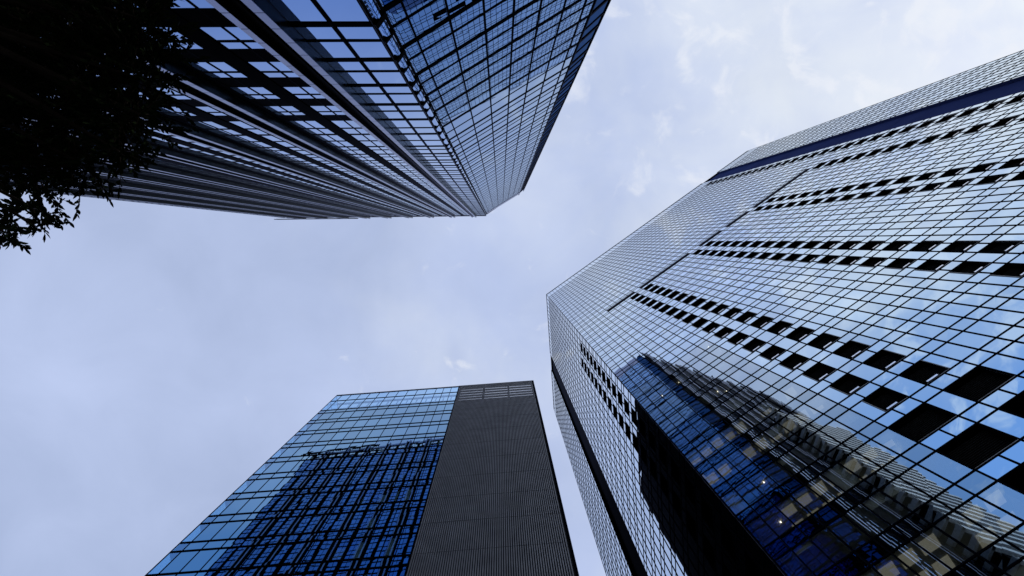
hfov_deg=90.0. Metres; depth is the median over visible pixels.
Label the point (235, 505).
window
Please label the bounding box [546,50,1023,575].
skyscraper
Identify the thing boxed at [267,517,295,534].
window
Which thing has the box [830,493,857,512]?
window
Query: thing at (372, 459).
window
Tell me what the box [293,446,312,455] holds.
window
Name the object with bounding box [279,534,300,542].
window
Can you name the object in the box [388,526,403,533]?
window
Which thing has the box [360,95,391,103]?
window
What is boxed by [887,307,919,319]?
window
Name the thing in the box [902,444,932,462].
window
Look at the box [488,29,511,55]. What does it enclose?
window
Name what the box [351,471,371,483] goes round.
window
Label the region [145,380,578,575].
office building
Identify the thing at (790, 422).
window
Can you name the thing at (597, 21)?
window
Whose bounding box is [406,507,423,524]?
window
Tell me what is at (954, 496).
window
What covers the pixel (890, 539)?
window
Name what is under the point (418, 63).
window
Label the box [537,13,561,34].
window
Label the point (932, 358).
window
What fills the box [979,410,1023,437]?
window
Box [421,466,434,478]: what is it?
window
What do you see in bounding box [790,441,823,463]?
window
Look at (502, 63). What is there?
window
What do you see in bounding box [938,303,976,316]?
window
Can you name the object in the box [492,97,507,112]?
window
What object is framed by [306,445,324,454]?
window
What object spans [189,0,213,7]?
window
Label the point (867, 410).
window
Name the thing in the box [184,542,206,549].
window
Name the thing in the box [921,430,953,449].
window
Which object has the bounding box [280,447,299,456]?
window
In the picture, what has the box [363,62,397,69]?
window
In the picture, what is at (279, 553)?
window
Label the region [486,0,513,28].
window
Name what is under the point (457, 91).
window
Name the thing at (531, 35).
window
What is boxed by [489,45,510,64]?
window
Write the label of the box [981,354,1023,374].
window
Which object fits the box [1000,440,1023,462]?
window
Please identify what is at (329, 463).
window
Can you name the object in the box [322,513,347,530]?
window
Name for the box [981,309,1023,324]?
window
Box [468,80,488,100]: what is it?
window
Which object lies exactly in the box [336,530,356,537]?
window
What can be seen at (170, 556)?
window
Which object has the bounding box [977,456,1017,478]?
window
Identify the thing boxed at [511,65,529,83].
window
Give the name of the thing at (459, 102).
window
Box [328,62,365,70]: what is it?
window
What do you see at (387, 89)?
window
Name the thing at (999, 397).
window
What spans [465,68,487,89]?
window
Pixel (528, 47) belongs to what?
window
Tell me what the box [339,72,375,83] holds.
window
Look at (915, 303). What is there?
window
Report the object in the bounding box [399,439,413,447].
window
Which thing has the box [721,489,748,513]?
window
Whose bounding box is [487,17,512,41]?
window
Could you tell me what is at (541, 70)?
window
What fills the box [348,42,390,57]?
window
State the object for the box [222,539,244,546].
window
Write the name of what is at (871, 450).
window
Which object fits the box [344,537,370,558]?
window
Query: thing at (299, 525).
window
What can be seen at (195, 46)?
window
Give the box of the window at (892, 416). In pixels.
[876,410,903,426]
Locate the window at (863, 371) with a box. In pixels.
[850,364,883,380]
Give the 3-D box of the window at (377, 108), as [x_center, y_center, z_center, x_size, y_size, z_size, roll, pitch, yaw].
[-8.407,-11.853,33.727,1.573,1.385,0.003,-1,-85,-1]
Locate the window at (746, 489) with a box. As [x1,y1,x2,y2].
[735,480,762,504]
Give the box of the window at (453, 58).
[430,53,457,75]
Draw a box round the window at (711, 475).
[702,467,724,488]
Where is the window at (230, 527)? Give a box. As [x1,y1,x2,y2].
[211,521,243,539]
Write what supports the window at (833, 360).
in the skyscraper at (798, 354)
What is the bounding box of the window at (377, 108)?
[371,106,396,110]
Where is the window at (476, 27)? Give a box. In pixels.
[454,15,484,47]
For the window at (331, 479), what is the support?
in the office building
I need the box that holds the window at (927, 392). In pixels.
[911,385,940,400]
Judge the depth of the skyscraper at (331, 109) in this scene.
37.76 m
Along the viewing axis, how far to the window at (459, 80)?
33.73 m
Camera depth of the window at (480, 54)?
31.51 m
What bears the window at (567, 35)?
in the skyscraper at (331, 109)
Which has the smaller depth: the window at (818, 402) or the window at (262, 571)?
the window at (818, 402)
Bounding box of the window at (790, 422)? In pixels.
[778,414,806,432]
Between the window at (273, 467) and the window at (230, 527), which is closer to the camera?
the window at (230, 527)
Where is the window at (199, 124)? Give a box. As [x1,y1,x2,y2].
[187,122,215,128]
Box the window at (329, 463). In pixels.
[320,458,339,468]
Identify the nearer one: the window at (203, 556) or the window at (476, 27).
the window at (476, 27)
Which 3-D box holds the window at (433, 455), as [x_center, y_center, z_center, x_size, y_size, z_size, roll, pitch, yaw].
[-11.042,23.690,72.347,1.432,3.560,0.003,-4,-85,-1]
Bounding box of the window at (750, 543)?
[744,529,761,565]
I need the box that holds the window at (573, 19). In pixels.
[558,9,582,33]
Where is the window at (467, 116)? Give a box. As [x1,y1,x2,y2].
[452,111,471,127]
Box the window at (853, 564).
[837,553,868,575]
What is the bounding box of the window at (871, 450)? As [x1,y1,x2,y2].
[856,440,892,459]
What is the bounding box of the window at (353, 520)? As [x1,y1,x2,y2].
[340,512,365,529]
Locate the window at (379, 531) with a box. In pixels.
[374,527,389,534]
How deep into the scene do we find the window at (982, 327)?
36.91 m
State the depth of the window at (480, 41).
29.60 m
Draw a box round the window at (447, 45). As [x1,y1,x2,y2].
[424,35,455,64]
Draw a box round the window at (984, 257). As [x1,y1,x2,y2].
[966,253,1003,261]
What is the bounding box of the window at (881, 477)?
[866,469,895,487]
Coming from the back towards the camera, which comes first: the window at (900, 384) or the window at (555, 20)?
the window at (900, 384)
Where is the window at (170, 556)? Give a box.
[148,552,179,573]
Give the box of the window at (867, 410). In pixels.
[851,401,884,419]
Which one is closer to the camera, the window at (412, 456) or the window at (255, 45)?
the window at (255, 45)
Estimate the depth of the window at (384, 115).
35.71 m
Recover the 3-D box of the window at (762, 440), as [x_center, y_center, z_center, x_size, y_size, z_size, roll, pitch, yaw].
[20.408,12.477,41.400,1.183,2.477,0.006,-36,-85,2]
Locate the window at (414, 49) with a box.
[405,42,420,58]
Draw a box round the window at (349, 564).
[338,559,361,569]
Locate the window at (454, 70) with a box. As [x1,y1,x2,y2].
[434,62,460,86]
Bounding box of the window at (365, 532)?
[355,529,374,536]
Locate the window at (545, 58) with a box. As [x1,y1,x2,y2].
[530,52,550,71]
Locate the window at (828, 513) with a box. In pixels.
[814,505,839,523]
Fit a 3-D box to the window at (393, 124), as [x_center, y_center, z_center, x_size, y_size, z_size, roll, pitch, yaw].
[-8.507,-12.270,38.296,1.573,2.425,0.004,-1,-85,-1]
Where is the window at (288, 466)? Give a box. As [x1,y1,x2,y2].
[277,461,298,471]
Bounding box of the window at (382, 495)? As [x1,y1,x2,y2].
[371,488,392,502]
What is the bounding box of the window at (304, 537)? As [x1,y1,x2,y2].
[298,533,318,540]
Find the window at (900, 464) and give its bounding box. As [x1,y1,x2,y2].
[884,456,913,475]
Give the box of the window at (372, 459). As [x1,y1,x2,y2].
[362,455,380,465]
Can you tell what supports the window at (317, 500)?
in the office building
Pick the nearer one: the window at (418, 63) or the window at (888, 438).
the window at (418, 63)
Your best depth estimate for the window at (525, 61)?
38.11 m
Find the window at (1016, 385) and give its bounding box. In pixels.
[1000,376,1023,393]
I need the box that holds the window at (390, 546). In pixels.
[380,535,400,555]
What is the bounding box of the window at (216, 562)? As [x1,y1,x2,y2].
[201,548,236,569]
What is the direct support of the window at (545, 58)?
in the skyscraper at (331, 109)
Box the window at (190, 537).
[182,524,208,541]
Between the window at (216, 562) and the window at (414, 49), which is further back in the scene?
the window at (216, 562)
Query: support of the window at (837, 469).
in the skyscraper at (798, 354)
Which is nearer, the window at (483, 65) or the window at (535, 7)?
the window at (535, 7)
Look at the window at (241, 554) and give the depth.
50.94 m
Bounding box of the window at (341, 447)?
[333,443,350,452]
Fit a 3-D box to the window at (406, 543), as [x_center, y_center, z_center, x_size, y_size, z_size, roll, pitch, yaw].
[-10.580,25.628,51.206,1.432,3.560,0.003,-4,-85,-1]
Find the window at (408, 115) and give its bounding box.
[402,112,426,118]
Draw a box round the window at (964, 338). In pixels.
[949,332,992,347]
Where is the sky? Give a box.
[0,0,1023,575]
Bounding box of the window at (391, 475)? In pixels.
[382,469,400,481]
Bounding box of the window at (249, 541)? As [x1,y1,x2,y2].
[241,537,263,545]
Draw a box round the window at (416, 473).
[409,467,423,479]
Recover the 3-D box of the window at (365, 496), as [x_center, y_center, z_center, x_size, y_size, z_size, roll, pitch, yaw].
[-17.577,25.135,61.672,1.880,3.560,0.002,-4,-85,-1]
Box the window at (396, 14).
[386,3,405,25]
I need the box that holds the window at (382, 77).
[371,72,405,83]
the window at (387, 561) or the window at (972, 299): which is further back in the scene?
the window at (387, 561)
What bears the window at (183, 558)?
in the office building
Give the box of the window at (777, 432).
[764,423,791,442]
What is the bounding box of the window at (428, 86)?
[422,79,435,93]
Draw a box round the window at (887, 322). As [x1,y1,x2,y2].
[874,317,905,328]
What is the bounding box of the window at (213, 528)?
[193,522,226,540]
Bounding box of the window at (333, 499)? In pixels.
[321,492,344,506]
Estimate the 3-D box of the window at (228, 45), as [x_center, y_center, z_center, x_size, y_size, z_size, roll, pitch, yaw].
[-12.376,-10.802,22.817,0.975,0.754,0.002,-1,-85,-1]
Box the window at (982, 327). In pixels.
[965,321,1010,335]
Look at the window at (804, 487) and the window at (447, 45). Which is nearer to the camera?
the window at (447, 45)
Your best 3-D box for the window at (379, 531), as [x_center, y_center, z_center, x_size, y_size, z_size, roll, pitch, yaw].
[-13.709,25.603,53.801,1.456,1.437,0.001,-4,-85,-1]
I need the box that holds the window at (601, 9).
[586,0,608,27]
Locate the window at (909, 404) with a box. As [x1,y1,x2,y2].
[894,398,921,413]
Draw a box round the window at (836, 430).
[821,421,855,441]
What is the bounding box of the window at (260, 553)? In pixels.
[242,545,274,566]
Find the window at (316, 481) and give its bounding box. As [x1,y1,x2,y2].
[305,474,327,487]
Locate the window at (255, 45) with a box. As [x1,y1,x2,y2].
[245,42,263,48]
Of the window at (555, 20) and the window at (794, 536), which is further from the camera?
the window at (555, 20)
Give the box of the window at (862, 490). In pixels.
[847,481,876,500]
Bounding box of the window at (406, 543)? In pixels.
[396,534,415,554]
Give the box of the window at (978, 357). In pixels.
[964,350,993,364]
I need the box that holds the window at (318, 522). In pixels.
[303,514,330,532]
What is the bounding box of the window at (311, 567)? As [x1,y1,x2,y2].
[296,563,319,572]
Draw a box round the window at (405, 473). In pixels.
[397,468,412,480]
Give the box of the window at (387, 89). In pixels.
[382,87,411,92]
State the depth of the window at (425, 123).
38.26 m
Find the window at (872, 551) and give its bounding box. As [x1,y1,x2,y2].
[856,540,887,563]
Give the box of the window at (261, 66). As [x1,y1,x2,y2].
[247,62,276,70]
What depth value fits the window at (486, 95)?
40.63 m
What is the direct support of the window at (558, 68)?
in the skyscraper at (331, 109)
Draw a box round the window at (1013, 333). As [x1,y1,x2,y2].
[999,326,1023,339]
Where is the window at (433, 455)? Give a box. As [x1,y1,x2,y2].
[427,450,439,460]
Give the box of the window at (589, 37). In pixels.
[577,28,596,50]
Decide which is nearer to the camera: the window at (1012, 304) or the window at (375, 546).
the window at (1012, 304)
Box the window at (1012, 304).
[998,299,1023,311]
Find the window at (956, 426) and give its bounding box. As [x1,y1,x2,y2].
[941,417,973,434]
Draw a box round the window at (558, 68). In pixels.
[545,62,563,79]
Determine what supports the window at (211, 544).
in the office building
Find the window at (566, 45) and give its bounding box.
[551,39,571,58]
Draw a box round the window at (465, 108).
[449,104,469,120]
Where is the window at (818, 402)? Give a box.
[806,395,835,412]
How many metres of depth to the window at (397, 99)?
31.74 m
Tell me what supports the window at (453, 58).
in the skyscraper at (331, 109)
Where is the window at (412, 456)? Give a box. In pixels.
[405,452,418,462]
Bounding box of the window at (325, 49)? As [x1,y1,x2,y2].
[309,42,354,57]
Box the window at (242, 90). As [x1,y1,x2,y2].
[231,87,256,93]
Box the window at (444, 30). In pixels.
[419,22,451,49]
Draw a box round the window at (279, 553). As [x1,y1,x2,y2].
[263,543,294,564]
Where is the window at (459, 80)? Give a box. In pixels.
[439,76,462,94]
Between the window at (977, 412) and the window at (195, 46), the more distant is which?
the window at (977, 412)
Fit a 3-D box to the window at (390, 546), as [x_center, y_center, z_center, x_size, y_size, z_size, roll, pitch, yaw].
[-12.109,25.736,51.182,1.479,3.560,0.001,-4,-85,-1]
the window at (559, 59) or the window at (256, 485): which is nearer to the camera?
the window at (559, 59)
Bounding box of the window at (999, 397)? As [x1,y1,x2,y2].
[980,390,1014,406]
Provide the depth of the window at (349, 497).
61.65 m
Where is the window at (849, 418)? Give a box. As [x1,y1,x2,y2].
[836,410,871,430]
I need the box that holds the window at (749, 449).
[739,441,763,460]
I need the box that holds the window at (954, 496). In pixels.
[936,485,972,508]
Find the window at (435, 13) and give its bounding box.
[410,0,447,35]
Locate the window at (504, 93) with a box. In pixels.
[491,87,508,104]
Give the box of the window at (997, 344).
[981,338,1011,351]
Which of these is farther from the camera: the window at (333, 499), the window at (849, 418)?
the window at (333, 499)
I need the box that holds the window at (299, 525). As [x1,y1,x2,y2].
[285,516,312,533]
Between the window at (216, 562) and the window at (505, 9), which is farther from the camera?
the window at (216, 562)
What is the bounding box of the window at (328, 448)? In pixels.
[319,444,337,453]
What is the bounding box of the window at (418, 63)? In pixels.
[410,54,426,72]
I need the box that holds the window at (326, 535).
[317,531,337,539]
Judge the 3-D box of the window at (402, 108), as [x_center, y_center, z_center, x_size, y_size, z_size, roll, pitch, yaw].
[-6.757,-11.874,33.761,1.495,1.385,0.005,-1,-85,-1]
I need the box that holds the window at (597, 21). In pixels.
[582,15,602,38]
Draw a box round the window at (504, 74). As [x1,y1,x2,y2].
[490,67,509,87]
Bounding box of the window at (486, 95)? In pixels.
[470,91,489,107]
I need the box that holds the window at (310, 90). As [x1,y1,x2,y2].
[302,87,319,93]
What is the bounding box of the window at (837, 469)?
[822,463,847,478]
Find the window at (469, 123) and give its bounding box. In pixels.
[455,119,472,133]
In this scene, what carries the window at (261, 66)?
in the skyscraper at (331, 109)
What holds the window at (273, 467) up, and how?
in the office building
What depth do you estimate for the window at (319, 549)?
51.05 m
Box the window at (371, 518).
[359,510,382,527]
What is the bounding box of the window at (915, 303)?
[901,298,934,309]
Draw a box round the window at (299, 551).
[283,542,313,563]
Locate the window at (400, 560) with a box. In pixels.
[392,556,408,564]
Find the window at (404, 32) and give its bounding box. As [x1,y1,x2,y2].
[394,20,414,45]
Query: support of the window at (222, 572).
in the office building
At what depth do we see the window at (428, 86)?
31.60 m
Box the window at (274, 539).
[260,536,281,543]
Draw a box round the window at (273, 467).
[263,462,284,472]
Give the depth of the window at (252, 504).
61.44 m
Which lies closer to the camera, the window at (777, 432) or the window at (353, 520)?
the window at (777, 432)
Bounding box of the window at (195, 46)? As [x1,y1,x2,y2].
[177,43,202,48]
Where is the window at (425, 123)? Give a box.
[409,120,431,126]
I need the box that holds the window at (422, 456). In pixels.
[416,451,429,461]
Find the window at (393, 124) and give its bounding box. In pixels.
[385,121,409,127]
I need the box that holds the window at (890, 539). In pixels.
[875,527,907,550]
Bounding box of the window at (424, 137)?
[419,135,439,139]
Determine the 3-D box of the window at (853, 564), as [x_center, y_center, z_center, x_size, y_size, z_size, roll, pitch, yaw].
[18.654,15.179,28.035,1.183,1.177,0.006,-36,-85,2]
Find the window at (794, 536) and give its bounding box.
[781,527,805,547]
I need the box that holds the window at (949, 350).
[933,343,976,359]
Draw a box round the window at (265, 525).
[248,518,278,536]
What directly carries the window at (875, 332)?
in the skyscraper at (798, 354)
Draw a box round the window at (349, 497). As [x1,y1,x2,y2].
[338,490,360,504]
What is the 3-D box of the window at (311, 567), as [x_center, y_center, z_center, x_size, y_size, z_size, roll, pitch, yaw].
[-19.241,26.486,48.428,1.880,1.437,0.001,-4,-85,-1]
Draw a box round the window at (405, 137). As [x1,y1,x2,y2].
[399,135,419,139]
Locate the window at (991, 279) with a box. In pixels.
[981,276,1018,284]
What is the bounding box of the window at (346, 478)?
[336,472,356,484]
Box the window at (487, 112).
[473,107,490,123]
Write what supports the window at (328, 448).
in the office building
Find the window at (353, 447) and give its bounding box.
[346,442,363,451]
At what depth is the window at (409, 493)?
61.74 m
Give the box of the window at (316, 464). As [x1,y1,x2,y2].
[306,459,325,469]
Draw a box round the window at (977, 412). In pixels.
[960,403,994,421]
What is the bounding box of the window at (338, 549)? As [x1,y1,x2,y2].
[323,539,351,560]
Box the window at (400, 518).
[391,508,409,525]
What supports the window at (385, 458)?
in the office building
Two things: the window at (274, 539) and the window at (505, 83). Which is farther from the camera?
the window at (274, 539)
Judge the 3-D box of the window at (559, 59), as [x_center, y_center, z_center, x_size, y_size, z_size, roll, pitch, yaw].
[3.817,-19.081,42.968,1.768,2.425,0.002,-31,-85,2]
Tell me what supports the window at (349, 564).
in the office building
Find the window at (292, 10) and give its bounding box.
[268,0,326,21]
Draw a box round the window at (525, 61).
[511,53,531,74]
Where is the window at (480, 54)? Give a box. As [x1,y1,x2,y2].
[461,45,486,70]
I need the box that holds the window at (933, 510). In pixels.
[915,499,950,522]
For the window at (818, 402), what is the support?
in the skyscraper at (798, 354)
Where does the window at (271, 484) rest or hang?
in the office building
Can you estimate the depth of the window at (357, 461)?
72.20 m
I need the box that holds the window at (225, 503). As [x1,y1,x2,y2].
[211,500,232,514]
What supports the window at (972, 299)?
in the skyscraper at (798, 354)
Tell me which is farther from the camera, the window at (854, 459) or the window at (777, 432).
the window at (777, 432)
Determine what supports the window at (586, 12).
in the skyscraper at (331, 109)
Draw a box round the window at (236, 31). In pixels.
[224,27,252,39]
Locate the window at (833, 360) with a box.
[821,353,850,368]
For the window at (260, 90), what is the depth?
29.54 m
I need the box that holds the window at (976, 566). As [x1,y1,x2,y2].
[955,556,999,575]
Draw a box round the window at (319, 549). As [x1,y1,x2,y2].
[303,540,332,561]
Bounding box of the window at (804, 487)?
[791,485,807,495]
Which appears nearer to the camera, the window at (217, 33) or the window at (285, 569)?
the window at (217, 33)
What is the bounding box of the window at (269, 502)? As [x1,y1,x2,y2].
[254,496,281,511]
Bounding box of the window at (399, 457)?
[391,453,407,463]
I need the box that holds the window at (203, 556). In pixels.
[180,549,217,571]
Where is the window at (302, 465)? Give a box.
[292,460,312,470]
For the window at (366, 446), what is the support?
in the office building
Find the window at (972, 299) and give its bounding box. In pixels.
[953,293,992,305]
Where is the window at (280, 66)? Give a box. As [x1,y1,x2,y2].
[269,62,290,70]
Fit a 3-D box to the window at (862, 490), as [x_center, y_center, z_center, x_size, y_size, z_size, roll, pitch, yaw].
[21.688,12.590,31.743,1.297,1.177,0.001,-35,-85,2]
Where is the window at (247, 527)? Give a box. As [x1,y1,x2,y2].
[230,520,260,537]
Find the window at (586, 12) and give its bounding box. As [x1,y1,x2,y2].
[581,2,593,18]
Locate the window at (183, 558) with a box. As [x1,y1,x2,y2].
[160,551,198,572]
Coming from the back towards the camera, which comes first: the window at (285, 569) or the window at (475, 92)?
the window at (285, 569)
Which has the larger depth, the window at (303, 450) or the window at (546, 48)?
the window at (303, 450)
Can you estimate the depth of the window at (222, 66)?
25.48 m
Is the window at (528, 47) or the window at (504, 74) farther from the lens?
the window at (504, 74)
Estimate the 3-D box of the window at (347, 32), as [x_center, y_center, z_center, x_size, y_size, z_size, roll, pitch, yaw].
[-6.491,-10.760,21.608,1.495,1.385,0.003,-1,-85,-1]
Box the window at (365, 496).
[355,489,376,503]
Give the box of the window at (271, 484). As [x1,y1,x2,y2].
[259,478,282,490]
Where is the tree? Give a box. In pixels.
[0,0,209,254]
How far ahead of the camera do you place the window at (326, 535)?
53.76 m
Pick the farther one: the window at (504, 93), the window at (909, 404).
the window at (504, 93)
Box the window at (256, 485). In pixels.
[244,479,268,491]
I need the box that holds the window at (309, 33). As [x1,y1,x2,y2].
[294,27,340,39]
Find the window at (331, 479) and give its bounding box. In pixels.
[321,473,342,485]
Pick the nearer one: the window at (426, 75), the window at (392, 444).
the window at (426, 75)
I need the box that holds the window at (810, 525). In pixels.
[798,516,822,535]
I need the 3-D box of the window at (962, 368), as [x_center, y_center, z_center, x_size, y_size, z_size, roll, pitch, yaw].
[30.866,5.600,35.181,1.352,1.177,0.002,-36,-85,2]
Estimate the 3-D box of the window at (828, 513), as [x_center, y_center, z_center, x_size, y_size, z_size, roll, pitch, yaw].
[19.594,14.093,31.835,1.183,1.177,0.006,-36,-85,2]
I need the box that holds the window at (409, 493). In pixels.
[401,486,417,500]
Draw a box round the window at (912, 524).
[894,513,929,537]
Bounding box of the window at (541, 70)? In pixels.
[528,62,548,82]
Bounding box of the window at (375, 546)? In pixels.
[364,536,385,556]
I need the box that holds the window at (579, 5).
[562,0,585,19]
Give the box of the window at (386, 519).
[377,509,396,526]
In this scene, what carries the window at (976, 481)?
in the skyscraper at (798, 354)
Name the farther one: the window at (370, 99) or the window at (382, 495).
the window at (382, 495)
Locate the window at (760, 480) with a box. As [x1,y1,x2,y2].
[749,471,777,494]
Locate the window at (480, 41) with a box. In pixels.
[458,35,485,58]
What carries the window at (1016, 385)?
in the skyscraper at (798, 354)
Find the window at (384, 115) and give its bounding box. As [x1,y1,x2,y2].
[377,112,403,118]
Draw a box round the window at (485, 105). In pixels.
[472,99,489,116]
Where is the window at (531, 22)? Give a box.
[513,12,538,39]
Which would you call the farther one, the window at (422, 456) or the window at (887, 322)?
the window at (422, 456)
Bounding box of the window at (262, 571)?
[254,566,278,575]
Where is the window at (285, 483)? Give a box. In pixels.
[274,477,297,489]
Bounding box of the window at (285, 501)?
[271,495,296,510]
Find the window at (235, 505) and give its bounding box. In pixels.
[221,499,248,513]
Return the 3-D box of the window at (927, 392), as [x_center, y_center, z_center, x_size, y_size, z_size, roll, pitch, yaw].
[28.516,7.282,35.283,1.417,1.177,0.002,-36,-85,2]
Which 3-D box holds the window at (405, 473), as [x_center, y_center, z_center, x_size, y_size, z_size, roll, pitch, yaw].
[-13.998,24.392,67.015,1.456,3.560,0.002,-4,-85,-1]
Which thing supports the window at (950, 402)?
in the skyscraper at (798, 354)
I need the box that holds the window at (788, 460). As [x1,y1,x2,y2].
[776,451,807,473]
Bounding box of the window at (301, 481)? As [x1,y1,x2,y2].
[289,476,312,488]
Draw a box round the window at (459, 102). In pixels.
[446,94,467,113]
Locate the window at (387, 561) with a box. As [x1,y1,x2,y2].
[376,557,393,566]
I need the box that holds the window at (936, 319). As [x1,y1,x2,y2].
[923,313,960,326]
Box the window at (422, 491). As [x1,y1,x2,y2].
[414,485,429,499]
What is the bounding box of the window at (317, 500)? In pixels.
[305,493,328,507]
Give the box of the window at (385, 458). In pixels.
[377,454,393,464]
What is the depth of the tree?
5.53 m
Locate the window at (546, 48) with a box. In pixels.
[532,39,554,61]
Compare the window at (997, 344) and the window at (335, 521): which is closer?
the window at (997, 344)
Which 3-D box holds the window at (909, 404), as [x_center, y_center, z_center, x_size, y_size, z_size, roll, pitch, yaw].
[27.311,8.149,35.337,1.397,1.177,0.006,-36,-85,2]
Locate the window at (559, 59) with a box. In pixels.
[548,51,567,69]
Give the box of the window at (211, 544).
[203,540,226,548]
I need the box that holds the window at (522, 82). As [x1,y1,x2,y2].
[510,75,527,93]
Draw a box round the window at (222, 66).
[209,62,236,70]
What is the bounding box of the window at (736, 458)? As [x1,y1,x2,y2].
[726,450,750,470]
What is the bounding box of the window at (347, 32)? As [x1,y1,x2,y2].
[336,27,378,39]
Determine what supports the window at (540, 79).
in the skyscraper at (331, 109)
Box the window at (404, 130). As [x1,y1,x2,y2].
[393,128,414,133]
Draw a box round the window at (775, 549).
[765,538,788,558]
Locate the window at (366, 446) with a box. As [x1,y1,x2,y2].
[359,441,375,450]
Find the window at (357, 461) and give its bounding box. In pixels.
[348,456,366,466]
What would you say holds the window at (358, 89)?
in the skyscraper at (331, 109)
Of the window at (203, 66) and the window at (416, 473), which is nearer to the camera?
the window at (203, 66)
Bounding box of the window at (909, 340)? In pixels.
[893,334,929,348]
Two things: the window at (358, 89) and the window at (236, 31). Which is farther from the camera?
the window at (358, 89)
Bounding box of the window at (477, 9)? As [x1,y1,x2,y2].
[451,1,482,29]
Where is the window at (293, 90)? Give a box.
[283,87,306,93]
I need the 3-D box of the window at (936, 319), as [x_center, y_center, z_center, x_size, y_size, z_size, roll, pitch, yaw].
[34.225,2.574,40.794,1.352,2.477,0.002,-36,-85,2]
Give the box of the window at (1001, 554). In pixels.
[979,540,1023,568]
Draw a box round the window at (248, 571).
[235,568,257,575]
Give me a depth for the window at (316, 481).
66.84 m
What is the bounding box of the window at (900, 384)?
[884,376,923,395]
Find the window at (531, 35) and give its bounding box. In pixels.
[513,29,535,49]
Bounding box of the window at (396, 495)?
[388,487,404,501]
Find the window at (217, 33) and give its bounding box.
[199,27,236,39]
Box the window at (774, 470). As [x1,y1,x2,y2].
[762,461,792,484]
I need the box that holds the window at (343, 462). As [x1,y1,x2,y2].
[334,457,353,467]
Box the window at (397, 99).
[389,95,417,103]
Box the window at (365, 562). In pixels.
[359,558,377,567]
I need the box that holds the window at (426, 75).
[418,70,430,82]
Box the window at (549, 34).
[534,24,558,48]
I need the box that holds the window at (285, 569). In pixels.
[276,564,299,573]
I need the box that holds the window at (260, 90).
[249,87,271,93]
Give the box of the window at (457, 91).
[442,83,465,103]
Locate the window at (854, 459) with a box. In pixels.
[839,452,868,468]
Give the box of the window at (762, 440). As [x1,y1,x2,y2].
[751,433,777,451]
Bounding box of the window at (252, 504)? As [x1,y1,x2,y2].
[238,498,264,512]
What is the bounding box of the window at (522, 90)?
[509,85,526,101]
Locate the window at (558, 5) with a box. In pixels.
[539,0,564,23]
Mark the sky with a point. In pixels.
(154, 358)
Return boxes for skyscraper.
[0,0,610,219]
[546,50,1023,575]
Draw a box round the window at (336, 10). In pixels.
[315,0,368,21]
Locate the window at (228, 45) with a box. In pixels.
[220,43,247,48]
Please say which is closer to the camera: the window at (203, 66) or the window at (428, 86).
the window at (203, 66)
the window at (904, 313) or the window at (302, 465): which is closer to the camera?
the window at (904, 313)
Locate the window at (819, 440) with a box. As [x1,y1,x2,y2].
[805,431,839,452]
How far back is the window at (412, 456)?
72.33 m
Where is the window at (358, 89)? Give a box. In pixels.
[352,87,382,92]
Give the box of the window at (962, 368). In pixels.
[946,362,975,376]
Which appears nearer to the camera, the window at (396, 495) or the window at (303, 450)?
the window at (396, 495)
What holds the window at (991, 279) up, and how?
in the skyscraper at (798, 354)
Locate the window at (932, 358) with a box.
[922,354,959,367]
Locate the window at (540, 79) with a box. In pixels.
[527,73,545,90]
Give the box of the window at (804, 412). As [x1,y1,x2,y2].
[792,404,820,422]
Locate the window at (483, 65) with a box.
[463,60,486,79]
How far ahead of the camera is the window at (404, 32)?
23.49 m
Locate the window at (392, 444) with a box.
[385,439,401,448]
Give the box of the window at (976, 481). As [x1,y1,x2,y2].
[957,471,994,493]
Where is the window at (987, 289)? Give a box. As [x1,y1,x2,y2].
[967,284,1006,294]
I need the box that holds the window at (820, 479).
[806,475,826,487]
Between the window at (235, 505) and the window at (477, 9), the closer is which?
the window at (477, 9)
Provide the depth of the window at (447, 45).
27.49 m
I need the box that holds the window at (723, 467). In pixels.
[714,459,737,479]
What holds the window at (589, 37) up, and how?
in the skyscraper at (331, 109)
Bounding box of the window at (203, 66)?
[190,62,218,70]
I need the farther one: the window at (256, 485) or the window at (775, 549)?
the window at (256, 485)
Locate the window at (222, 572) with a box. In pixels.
[215,569,237,575]
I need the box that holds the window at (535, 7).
[514,0,540,24]
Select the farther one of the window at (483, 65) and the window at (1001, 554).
the window at (483, 65)
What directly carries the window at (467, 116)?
in the skyscraper at (331, 109)
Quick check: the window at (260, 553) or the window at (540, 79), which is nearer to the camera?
the window at (540, 79)
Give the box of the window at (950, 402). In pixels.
[926,391,975,413]
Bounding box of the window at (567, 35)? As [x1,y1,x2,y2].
[554,25,576,48]
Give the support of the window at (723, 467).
in the skyscraper at (798, 354)
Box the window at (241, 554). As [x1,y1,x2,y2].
[221,546,256,568]
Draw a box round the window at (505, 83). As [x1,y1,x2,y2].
[491,78,508,95]
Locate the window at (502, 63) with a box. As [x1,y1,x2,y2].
[489,54,510,75]
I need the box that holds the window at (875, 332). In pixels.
[861,326,892,338]
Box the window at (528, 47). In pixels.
[512,39,533,61]
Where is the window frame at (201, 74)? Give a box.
[1,0,467,217]
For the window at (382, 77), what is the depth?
27.51 m
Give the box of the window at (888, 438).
[873,429,916,451]
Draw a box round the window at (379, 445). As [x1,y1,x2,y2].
[372,440,388,449]
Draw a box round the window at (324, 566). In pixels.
[318,561,340,570]
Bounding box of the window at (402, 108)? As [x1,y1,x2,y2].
[397,106,421,110]
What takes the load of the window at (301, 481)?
in the office building
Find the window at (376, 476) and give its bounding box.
[366,470,385,482]
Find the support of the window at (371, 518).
in the office building
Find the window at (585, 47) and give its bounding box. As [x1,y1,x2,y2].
[572,41,590,62]
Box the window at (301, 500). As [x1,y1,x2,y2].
[288,494,312,508]
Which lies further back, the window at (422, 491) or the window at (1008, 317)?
the window at (422, 491)
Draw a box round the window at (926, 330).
[908,323,945,337]

